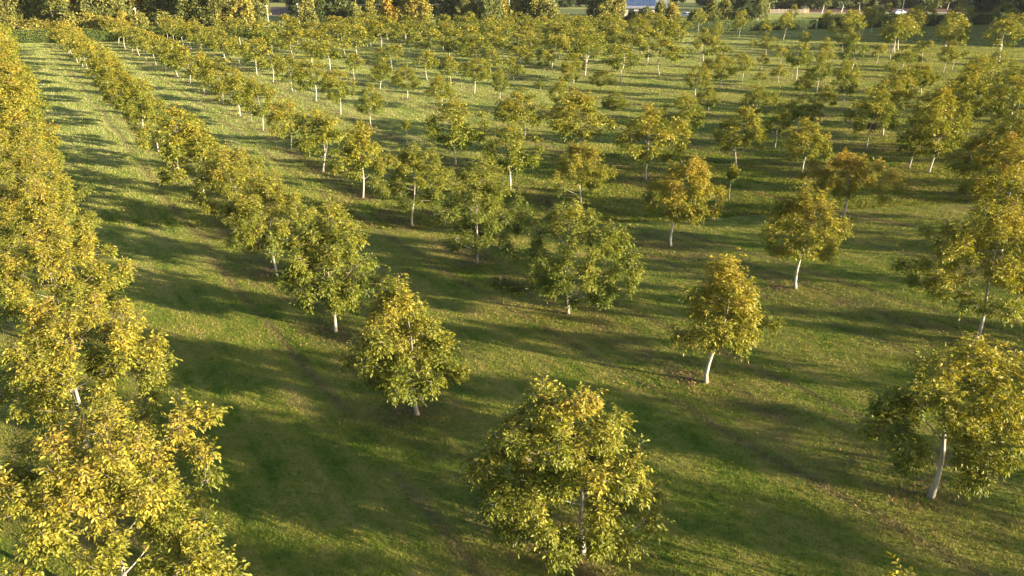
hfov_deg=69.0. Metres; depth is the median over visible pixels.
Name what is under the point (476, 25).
walnut tree
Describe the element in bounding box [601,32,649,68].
walnut tree
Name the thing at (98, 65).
walnut tree
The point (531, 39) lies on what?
walnut tree
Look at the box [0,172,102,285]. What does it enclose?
walnut tree
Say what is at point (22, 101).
walnut tree
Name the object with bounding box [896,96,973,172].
walnut tree
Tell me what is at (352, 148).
walnut tree
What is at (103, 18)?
walnut tree
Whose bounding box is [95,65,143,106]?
walnut tree
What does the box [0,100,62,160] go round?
walnut tree
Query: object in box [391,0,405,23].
tree
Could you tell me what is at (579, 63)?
walnut tree
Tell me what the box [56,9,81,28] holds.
shrub
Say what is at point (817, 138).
walnut tree
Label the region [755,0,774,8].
shrub
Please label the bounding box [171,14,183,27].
shrub
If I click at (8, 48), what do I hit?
walnut tree
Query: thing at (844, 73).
walnut tree
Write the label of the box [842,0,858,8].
shrub
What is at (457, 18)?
walnut tree
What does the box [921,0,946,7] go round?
shrub
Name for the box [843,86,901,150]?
walnut tree
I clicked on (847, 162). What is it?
walnut tree
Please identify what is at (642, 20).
walnut tree
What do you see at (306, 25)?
walnut tree
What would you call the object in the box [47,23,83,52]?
walnut tree
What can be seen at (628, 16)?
shrub
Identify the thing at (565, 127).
walnut tree
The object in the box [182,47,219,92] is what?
walnut tree
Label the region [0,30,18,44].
walnut tree
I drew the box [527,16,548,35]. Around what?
walnut tree
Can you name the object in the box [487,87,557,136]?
walnut tree
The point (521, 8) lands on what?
tree
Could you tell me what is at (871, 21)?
walnut tree
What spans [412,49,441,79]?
walnut tree
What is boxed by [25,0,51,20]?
tree
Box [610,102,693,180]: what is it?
walnut tree
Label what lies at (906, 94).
walnut tree
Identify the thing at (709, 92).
walnut tree
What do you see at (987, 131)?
walnut tree
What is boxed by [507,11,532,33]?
walnut tree
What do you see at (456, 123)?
walnut tree
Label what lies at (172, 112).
walnut tree
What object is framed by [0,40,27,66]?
walnut tree
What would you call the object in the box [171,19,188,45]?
walnut tree
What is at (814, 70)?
walnut tree
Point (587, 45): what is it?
walnut tree
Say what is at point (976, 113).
walnut tree
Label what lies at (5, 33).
walnut tree
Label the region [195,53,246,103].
walnut tree
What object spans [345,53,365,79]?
walnut tree
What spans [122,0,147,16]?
tree
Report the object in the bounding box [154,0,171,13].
tree
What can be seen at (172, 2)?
tree
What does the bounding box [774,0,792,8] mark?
shrub
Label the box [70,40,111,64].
walnut tree
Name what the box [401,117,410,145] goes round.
sapling
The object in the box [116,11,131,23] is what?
shrub
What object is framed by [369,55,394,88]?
walnut tree
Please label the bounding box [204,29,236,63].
walnut tree
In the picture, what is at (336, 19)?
walnut tree
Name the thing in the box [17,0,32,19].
tree
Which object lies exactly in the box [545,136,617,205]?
walnut tree
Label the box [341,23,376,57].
walnut tree
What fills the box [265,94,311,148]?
walnut tree
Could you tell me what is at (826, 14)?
walnut tree
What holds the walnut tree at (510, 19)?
on the ground at (760, 470)
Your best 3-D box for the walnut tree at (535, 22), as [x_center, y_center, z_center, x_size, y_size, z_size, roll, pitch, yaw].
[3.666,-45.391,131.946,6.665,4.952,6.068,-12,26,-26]
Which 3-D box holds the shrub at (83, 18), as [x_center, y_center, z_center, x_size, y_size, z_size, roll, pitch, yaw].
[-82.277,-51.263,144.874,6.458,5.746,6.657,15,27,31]
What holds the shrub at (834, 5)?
on the verge
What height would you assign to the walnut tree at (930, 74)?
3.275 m
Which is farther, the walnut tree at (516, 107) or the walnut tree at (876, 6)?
the walnut tree at (876, 6)
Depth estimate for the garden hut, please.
241.60 m
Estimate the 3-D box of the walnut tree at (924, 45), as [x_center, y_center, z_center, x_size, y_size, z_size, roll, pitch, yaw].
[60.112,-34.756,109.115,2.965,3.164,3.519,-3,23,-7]
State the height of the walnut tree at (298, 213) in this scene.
5.229 m
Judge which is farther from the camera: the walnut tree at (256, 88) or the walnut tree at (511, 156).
the walnut tree at (256, 88)
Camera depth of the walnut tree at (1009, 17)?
123.12 m
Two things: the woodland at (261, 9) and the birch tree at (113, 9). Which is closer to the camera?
the birch tree at (113, 9)
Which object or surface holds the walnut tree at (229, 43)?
on the ground at (760, 470)
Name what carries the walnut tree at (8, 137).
on the ground at (760, 470)
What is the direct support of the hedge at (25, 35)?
on the ground at (760, 470)
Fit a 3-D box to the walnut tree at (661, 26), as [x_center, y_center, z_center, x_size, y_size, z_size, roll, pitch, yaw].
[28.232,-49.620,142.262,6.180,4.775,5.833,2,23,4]
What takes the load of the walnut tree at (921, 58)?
on the ground at (760, 470)
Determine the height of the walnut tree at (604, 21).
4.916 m
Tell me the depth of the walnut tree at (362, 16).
145.17 m
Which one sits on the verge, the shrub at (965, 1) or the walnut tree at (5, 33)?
the shrub at (965, 1)
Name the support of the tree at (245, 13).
on the ground at (760, 470)
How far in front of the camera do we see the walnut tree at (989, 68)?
72.12 m
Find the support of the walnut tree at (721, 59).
on the ground at (760, 470)
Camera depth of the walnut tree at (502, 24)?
123.42 m
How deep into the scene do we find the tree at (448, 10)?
162.15 m
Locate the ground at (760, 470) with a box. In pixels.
[0,0,1023,575]
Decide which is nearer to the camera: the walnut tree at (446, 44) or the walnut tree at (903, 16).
the walnut tree at (446, 44)
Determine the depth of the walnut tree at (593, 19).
146.06 m
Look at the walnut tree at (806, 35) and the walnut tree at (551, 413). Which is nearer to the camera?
the walnut tree at (551, 413)
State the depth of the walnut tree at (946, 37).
111.29 m
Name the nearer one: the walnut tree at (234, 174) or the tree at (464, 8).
the walnut tree at (234, 174)
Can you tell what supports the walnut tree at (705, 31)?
on the ground at (760, 470)
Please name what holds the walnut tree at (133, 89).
on the ground at (760, 470)
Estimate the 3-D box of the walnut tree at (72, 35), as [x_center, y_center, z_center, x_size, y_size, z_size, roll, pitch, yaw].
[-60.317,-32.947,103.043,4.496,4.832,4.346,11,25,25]
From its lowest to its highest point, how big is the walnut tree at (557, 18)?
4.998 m
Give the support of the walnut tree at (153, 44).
on the ground at (760, 470)
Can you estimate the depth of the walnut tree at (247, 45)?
93.82 m
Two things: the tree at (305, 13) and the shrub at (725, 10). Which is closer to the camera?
the tree at (305, 13)
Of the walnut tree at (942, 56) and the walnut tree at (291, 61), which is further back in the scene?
the walnut tree at (942, 56)
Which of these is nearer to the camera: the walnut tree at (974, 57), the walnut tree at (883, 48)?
the walnut tree at (974, 57)
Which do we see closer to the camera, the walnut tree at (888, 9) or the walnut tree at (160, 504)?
the walnut tree at (160, 504)
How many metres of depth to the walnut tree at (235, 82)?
69.08 m
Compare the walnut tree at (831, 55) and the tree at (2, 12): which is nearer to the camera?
the walnut tree at (831, 55)
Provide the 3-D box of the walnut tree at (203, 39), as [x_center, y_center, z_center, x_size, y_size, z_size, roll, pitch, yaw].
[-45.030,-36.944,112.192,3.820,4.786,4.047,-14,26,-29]
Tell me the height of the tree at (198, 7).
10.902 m
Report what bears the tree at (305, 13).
on the ground at (760, 470)
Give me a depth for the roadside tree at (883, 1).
264.23 m
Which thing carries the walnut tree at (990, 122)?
on the ground at (760, 470)
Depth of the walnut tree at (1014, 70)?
63.37 m
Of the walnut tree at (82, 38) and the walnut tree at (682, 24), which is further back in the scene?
the walnut tree at (682, 24)
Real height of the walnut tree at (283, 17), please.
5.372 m
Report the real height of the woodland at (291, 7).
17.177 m
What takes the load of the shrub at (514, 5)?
on the ground at (760, 470)
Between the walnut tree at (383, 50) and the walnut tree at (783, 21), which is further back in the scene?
the walnut tree at (783, 21)
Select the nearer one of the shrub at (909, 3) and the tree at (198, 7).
the tree at (198, 7)
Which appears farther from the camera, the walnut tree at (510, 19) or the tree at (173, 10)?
the tree at (173, 10)
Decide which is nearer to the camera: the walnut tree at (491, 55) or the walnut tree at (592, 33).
the walnut tree at (491, 55)
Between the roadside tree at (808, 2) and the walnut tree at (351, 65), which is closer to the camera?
the walnut tree at (351, 65)
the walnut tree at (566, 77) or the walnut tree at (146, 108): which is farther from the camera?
the walnut tree at (566, 77)
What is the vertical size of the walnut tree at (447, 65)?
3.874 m
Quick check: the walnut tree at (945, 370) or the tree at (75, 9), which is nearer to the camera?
the walnut tree at (945, 370)
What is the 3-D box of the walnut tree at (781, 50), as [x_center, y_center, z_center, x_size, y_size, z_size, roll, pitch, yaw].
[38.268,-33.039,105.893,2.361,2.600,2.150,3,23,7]
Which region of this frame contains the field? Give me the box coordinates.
[269,7,330,14]
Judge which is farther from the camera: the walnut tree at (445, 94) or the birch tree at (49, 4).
the birch tree at (49, 4)
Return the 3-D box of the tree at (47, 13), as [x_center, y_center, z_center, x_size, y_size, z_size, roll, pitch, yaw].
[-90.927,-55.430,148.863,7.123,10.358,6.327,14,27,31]
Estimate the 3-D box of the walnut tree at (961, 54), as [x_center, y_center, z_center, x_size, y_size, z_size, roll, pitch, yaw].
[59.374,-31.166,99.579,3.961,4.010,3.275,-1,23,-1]
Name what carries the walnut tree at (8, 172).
on the ground at (760, 470)
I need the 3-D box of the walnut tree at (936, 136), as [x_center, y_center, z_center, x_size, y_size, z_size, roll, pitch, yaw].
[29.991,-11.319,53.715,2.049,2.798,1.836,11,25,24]
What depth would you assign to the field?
252.42 m
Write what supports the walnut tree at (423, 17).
on the ground at (760, 470)
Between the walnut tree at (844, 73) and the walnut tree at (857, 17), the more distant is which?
the walnut tree at (857, 17)
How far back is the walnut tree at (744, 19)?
148.63 m
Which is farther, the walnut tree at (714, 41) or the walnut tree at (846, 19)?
the walnut tree at (846, 19)
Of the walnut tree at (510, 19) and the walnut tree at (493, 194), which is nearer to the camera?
the walnut tree at (493, 194)
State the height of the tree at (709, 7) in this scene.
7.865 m
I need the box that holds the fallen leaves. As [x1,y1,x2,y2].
[0,106,1022,575]
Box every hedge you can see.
[9,25,309,42]
[322,18,815,36]
[817,12,1023,28]
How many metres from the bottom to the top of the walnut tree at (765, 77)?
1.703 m
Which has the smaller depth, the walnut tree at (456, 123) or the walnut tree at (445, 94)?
the walnut tree at (456, 123)
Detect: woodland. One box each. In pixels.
[6,0,271,21]
[122,0,989,19]
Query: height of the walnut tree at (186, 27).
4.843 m
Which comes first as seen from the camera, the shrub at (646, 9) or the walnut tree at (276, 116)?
the walnut tree at (276, 116)
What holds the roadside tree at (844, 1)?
on the ground at (760, 470)
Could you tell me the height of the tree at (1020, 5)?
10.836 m
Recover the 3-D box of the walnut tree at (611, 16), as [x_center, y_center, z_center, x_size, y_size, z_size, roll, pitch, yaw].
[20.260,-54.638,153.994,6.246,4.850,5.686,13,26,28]
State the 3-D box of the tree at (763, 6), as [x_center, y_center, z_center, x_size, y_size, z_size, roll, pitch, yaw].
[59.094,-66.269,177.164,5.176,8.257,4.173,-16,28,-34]
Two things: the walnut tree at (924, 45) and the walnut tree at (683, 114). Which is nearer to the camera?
the walnut tree at (683, 114)
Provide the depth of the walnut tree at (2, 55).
78.06 m
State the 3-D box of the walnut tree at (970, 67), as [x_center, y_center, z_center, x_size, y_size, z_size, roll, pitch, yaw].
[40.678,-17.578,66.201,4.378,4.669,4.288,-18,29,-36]
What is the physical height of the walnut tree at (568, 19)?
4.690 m
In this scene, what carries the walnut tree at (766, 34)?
on the ground at (760, 470)
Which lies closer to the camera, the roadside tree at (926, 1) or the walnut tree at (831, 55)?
the walnut tree at (831, 55)
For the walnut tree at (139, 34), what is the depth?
110.48 m
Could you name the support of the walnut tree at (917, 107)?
on the ground at (760, 470)
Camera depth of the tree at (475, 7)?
161.33 m
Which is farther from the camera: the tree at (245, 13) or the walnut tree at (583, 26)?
the tree at (245, 13)
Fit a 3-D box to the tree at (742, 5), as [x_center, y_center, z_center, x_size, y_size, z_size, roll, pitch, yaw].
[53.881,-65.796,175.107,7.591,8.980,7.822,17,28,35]
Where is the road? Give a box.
[764,12,963,12]
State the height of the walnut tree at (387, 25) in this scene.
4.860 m
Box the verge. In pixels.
[732,8,997,11]
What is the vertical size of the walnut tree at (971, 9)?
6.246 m
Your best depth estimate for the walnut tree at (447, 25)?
123.14 m
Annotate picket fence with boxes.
[770,9,806,12]
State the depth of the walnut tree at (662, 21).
128.93 m
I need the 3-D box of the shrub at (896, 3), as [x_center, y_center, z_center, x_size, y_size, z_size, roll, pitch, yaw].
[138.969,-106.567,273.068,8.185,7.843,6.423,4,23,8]
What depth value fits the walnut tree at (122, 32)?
121.34 m
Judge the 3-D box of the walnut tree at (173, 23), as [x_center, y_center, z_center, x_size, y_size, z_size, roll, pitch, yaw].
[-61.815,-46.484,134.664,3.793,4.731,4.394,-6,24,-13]
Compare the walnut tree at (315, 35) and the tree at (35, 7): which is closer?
the walnut tree at (315, 35)
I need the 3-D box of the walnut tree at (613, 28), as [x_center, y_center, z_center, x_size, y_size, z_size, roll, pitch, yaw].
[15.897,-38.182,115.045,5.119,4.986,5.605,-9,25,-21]
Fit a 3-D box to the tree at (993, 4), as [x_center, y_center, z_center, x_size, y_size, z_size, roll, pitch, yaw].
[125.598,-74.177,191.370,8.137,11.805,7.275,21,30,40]
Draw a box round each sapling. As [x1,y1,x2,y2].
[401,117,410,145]
[726,163,740,198]
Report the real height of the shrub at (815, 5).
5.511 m
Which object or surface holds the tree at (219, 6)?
on the ground at (760, 470)
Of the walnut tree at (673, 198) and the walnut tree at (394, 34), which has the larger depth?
the walnut tree at (394, 34)
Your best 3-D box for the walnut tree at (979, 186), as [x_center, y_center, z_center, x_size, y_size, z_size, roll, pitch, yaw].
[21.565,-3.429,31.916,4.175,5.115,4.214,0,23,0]
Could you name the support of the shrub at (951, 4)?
on the verge
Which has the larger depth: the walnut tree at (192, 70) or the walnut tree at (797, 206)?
the walnut tree at (192, 70)
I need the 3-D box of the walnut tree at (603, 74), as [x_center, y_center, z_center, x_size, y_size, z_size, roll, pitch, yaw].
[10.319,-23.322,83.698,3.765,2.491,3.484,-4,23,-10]
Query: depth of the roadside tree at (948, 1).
258.58 m
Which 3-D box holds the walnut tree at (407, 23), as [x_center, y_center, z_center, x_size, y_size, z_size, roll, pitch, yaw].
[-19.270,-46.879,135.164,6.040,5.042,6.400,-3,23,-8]
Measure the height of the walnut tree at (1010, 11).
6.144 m
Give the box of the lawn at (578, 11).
[549,9,700,20]
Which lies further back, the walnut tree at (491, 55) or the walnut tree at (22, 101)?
the walnut tree at (491, 55)
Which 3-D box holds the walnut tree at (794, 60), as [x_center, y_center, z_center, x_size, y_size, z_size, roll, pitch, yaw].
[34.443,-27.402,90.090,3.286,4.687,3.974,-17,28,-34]
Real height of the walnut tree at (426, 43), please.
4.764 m
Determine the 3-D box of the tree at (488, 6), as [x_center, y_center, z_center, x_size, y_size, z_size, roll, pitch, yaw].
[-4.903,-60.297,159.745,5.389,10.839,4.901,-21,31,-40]
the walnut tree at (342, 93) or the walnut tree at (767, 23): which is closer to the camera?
the walnut tree at (342, 93)
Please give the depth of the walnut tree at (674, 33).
114.86 m
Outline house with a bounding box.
[624,0,666,15]
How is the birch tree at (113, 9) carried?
on the ground at (760, 470)
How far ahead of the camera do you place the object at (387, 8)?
156.66 m
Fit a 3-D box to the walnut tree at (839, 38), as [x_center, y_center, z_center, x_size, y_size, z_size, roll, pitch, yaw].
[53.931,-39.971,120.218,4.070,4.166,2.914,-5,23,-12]
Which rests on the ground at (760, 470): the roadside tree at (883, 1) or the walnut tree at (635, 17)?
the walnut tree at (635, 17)
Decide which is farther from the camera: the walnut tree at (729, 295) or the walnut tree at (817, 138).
the walnut tree at (817, 138)
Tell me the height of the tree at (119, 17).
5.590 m
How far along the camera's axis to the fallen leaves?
26.28 m
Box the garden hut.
[802,6,808,12]
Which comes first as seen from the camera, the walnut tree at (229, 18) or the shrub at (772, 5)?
the walnut tree at (229, 18)
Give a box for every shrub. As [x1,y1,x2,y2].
[0,14,17,29]
[14,17,32,28]
[18,17,44,29]
[40,17,54,28]
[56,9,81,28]
[76,10,96,28]
[87,14,107,28]
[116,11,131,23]
[129,11,153,28]
[150,9,171,26]
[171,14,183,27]
[186,16,208,27]
[211,9,223,22]
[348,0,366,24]
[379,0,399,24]
[488,0,510,21]
[506,0,528,20]
[621,8,639,21]
[640,5,653,21]
[653,0,666,19]
[665,2,679,20]
[683,8,704,21]
[717,0,733,20]
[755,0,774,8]
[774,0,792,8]
[789,0,806,7]
[806,0,830,8]
[825,0,840,8]
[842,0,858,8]
[860,0,878,8]
[878,0,901,7]
[900,0,921,7]
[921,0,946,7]
[940,0,958,7]
[955,0,971,7]
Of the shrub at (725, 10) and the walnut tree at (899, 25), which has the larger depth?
the shrub at (725, 10)
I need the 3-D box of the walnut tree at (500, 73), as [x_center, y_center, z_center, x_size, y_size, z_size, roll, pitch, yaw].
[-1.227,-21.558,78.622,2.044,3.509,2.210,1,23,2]
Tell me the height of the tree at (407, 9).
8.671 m
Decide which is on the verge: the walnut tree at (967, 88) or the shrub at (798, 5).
the shrub at (798, 5)
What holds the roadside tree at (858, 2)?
on the verge
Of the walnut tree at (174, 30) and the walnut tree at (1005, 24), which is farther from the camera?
the walnut tree at (174, 30)
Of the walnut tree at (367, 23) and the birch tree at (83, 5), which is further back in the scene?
the birch tree at (83, 5)
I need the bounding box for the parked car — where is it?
[893,10,906,13]
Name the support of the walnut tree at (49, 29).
on the ground at (760, 470)
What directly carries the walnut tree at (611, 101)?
on the ground at (760, 470)
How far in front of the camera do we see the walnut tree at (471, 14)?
148.94 m
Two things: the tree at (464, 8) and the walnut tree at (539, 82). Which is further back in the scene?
the tree at (464, 8)
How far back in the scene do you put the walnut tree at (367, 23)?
127.17 m
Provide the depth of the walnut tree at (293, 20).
131.96 m
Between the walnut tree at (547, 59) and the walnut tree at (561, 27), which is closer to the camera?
the walnut tree at (547, 59)
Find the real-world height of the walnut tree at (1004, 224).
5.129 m
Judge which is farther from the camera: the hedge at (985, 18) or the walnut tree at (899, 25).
the hedge at (985, 18)
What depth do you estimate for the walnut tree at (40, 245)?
25.94 m
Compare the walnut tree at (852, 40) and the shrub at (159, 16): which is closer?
the walnut tree at (852, 40)
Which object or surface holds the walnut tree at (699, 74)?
on the ground at (760, 470)
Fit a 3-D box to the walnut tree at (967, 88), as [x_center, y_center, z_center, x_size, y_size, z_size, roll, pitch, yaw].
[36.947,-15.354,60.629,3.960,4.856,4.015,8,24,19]
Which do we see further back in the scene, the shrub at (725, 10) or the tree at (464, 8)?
the shrub at (725, 10)
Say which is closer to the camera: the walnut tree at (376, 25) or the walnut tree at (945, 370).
the walnut tree at (945, 370)
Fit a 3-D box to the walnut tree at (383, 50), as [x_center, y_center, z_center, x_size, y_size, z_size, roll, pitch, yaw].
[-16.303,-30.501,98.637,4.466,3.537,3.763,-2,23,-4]
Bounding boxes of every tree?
[0,0,7,16]
[0,0,31,19]
[0,24,13,37]
[0,26,18,47]
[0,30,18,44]
[0,33,19,54]
[0,36,22,58]
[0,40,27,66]
[0,45,28,83]
[0,55,36,94]
[0,61,42,99]
[0,71,51,114]
[0,81,45,130]
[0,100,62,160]
[0,118,67,199]
[0,145,94,231]
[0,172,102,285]
[0,208,137,350]
[0,283,182,447]
[0,388,251,575]
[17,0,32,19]
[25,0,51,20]
[40,0,70,20]
[42,0,62,19]
[43,19,76,48]
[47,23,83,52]
[51,0,76,15]
[53,22,82,53]
[55,26,88,61]
[60,32,86,66]
[66,35,98,72]
[69,0,89,16]
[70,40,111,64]
[76,0,104,16]
[79,44,113,69]
[83,48,123,95]
[90,0,124,18]
[91,0,132,18]
[91,53,136,93]
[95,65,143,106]
[98,14,117,30]
[102,18,127,44]
[108,19,136,48]
[112,20,138,51]
[112,77,165,127]
[116,11,124,20]
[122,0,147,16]
[122,93,175,151]
[125,27,145,55]
[126,0,146,15]
[127,27,149,59]
[133,101,212,168]
[137,30,161,64]
[140,0,165,17]
[141,34,173,70]
[152,17,172,37]
[153,117,239,191]
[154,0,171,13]
[154,37,193,77]
[159,17,178,42]
[165,43,203,85]
[167,0,178,16]
[168,2,204,20]
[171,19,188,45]
[173,0,198,23]
[177,21,203,50]
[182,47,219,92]
[183,0,214,24]
[187,25,213,49]
[188,142,282,231]
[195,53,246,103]
[198,26,221,48]
[200,0,236,27]
[203,0,231,11]
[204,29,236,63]
[209,70,256,115]
[212,16,238,32]
[217,170,323,277]
[221,17,251,44]
[221,34,252,68]
[223,0,256,26]
[232,37,271,74]
[233,22,270,39]
[241,75,278,129]
[243,20,285,52]
[251,45,284,81]
[256,28,285,51]
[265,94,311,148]
[266,12,298,31]
[271,190,397,332]
[272,29,309,62]
[272,53,305,90]
[278,16,312,44]
[283,105,346,171]
[289,56,330,100]
[294,0,318,29]
[297,28,333,61]
[298,20,321,44]
[302,34,350,73]
[309,21,345,46]
[312,0,330,28]
[320,65,356,113]
[322,22,365,54]
[323,116,391,197]
[324,15,351,38]
[325,0,351,22]
[333,16,362,43]
[335,273,470,415]
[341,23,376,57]
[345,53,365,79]
[348,17,386,46]
[354,81,385,125]
[357,11,381,27]
[363,0,381,20]
[363,19,393,46]
[366,138,455,226]
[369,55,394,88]
[372,44,404,70]
[376,14,402,40]
[386,23,418,55]
[389,63,421,97]
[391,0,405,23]
[391,15,418,43]
[396,0,433,24]
[403,13,434,36]
[408,20,436,37]
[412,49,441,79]
[413,27,445,50]
[423,70,456,104]
[423,92,492,165]
[428,14,455,34]
[429,157,532,263]
[432,20,455,50]
[435,0,456,23]
[437,53,458,86]
[438,27,469,62]
[441,15,474,32]
[452,0,476,24]
[453,23,481,43]
[454,34,499,69]
[457,10,479,25]
[459,56,492,93]
[459,372,675,575]
[461,17,496,35]
[468,0,482,22]
[474,25,510,59]
[478,0,502,19]
[480,14,504,29]
[480,118,545,190]
[480,196,647,314]
[481,49,502,73]
[485,20,516,49]
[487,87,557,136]
[491,67,508,91]
[496,30,541,63]
[501,15,518,32]
[501,56,526,84]
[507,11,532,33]
[508,45,535,73]
[510,25,544,51]
[518,0,537,21]
[518,18,544,44]
[523,0,560,22]
[526,33,572,69]
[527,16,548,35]
[533,80,545,88]
[536,21,572,48]
[536,48,555,78]
[538,21,577,57]
[545,87,621,153]
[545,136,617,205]
[547,14,575,31]
[548,78,576,112]
[551,13,578,24]
[558,61,581,89]
[561,51,586,83]
[566,32,606,75]
[567,27,608,61]
[569,17,596,31]
[570,15,606,29]
[573,21,598,41]
[585,0,615,20]
[588,69,618,90]
[595,0,626,21]
[597,11,626,26]
[598,14,625,30]
[598,42,643,82]
[599,24,633,56]
[600,19,627,36]
[600,90,630,117]
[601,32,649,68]
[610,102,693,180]
[625,13,646,28]
[625,16,652,44]
[627,24,658,51]
[634,27,667,61]
[637,36,687,73]
[638,154,730,246]
[641,11,662,23]
[650,16,676,35]
[653,15,672,39]
[658,89,706,145]
[659,21,688,44]
[663,246,790,383]
[668,14,694,36]
[681,63,712,97]
[685,34,725,67]
[693,9,707,33]
[694,26,710,50]
[695,87,721,113]
[702,0,721,21]
[702,52,737,88]
[709,21,723,46]
[710,105,768,166]
[712,41,734,54]
[729,52,757,82]
[731,0,760,20]
[732,9,748,34]
[737,83,780,115]
[748,39,756,47]
[750,0,769,20]
[752,71,768,82]
[754,35,780,49]
[757,54,769,64]
[757,176,854,288]
[759,23,773,42]
[760,18,774,27]
[764,101,792,147]
[769,63,789,82]
[774,11,794,39]
[775,47,787,62]
[777,94,826,130]
[779,116,833,170]
[781,41,814,80]
[787,4,799,17]
[793,75,813,94]
[794,0,816,12]
[796,147,908,218]
[797,31,811,42]
[805,49,833,92]
[807,83,837,119]
[813,0,831,13]
[817,10,836,36]
[817,46,838,67]
[818,37,834,49]
[826,10,863,35]
[830,56,861,108]
[832,0,850,12]
[832,27,855,51]
[838,31,869,68]
[840,8,867,30]
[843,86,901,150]
[851,6,883,37]
[852,331,1023,500]
[853,0,870,11]
[860,4,889,32]
[862,74,915,134]
[865,43,888,64]
[871,63,919,116]
[875,16,914,57]
[877,0,892,7]
[878,2,896,29]
[880,12,925,49]
[881,18,922,51]
[881,551,915,575]
[884,61,899,70]
[886,198,1023,342]
[890,62,944,89]
[892,44,917,68]
[895,132,935,167]
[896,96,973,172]
[897,8,929,42]
[903,50,925,61]
[905,85,973,140]
[906,5,928,21]
[909,1,937,27]
[912,40,936,61]
[913,117,942,147]
[914,65,940,94]
[916,22,925,39]
[917,0,932,6]
[922,76,985,137]
[934,16,970,45]
[937,18,964,46]
[937,45,960,72]
[938,12,973,41]
[940,39,972,69]
[940,68,992,112]
[941,0,953,9]
[941,63,991,100]
[942,6,973,25]
[942,133,990,177]
[943,130,1023,208]
[951,1,978,19]
[959,55,1004,85]
[963,54,993,71]
[965,150,1023,259]
[966,0,994,13]
[974,125,1007,144]
[977,108,1023,195]
[978,110,1023,140]
[980,18,1023,62]
[980,71,1023,127]
[983,0,1016,13]
[986,12,1023,49]
[987,50,1009,72]
[989,58,1023,112]
[990,1,1022,18]
[995,7,1022,39]
[1014,0,1023,10]
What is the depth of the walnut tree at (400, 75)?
79.14 m
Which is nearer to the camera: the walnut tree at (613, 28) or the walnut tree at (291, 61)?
the walnut tree at (291, 61)
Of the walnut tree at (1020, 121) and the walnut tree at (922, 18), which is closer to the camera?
the walnut tree at (1020, 121)
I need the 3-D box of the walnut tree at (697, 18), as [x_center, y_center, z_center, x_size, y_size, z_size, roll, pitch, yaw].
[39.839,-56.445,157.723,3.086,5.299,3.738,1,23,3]
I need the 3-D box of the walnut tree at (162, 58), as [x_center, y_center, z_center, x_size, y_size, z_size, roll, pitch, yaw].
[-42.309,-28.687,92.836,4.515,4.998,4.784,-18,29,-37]
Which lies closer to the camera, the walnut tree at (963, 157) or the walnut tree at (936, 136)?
the walnut tree at (963, 157)
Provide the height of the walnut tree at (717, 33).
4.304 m
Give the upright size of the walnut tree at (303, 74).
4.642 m
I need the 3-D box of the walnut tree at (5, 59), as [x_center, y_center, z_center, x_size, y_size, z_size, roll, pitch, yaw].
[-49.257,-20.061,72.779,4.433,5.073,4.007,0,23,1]
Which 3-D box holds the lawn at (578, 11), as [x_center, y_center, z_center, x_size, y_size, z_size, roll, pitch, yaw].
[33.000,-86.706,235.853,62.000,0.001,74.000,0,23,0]
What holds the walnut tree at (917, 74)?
on the ground at (760, 470)
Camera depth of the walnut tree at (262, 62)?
88.40 m
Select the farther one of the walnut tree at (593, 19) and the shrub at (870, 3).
the shrub at (870, 3)
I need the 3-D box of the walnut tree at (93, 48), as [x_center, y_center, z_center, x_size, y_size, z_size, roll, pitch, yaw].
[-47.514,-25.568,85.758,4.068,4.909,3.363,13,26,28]
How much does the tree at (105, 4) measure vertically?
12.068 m
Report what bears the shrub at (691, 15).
on the ground at (760, 470)
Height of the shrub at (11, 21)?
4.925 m
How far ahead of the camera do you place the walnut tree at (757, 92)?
64.34 m
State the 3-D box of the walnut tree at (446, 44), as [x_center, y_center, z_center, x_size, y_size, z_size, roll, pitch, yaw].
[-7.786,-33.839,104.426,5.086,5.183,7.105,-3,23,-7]
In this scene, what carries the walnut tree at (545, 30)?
on the ground at (760, 470)
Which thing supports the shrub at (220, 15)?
on the ground at (760, 470)
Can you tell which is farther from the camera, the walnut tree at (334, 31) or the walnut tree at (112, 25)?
the walnut tree at (112, 25)
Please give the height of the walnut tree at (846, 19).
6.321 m
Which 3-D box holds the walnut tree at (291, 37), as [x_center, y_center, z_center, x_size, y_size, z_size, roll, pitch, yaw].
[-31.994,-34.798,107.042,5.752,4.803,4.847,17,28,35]
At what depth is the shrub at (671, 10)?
169.56 m
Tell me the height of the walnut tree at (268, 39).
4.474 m
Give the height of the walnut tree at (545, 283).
5.040 m
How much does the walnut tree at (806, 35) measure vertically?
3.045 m
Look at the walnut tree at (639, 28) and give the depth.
121.25 m
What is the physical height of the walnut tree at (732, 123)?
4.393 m
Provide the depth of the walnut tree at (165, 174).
44.98 m
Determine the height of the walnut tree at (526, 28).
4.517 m
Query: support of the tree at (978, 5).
on the ground at (760, 470)
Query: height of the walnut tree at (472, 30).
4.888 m
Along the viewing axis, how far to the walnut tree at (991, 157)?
35.26 m
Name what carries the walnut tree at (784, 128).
on the ground at (760, 470)
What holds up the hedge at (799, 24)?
on the ground at (760, 470)
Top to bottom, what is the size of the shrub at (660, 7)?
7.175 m
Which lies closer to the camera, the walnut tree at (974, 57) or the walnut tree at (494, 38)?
the walnut tree at (974, 57)
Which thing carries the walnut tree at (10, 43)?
on the ground at (760, 470)
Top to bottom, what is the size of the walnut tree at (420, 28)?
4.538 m
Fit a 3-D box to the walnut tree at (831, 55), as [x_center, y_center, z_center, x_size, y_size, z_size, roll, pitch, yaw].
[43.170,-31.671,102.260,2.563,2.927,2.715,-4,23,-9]
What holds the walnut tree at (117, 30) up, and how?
on the ground at (760, 470)
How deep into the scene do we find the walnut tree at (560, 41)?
98.72 m
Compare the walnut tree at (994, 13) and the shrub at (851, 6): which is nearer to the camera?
the walnut tree at (994, 13)

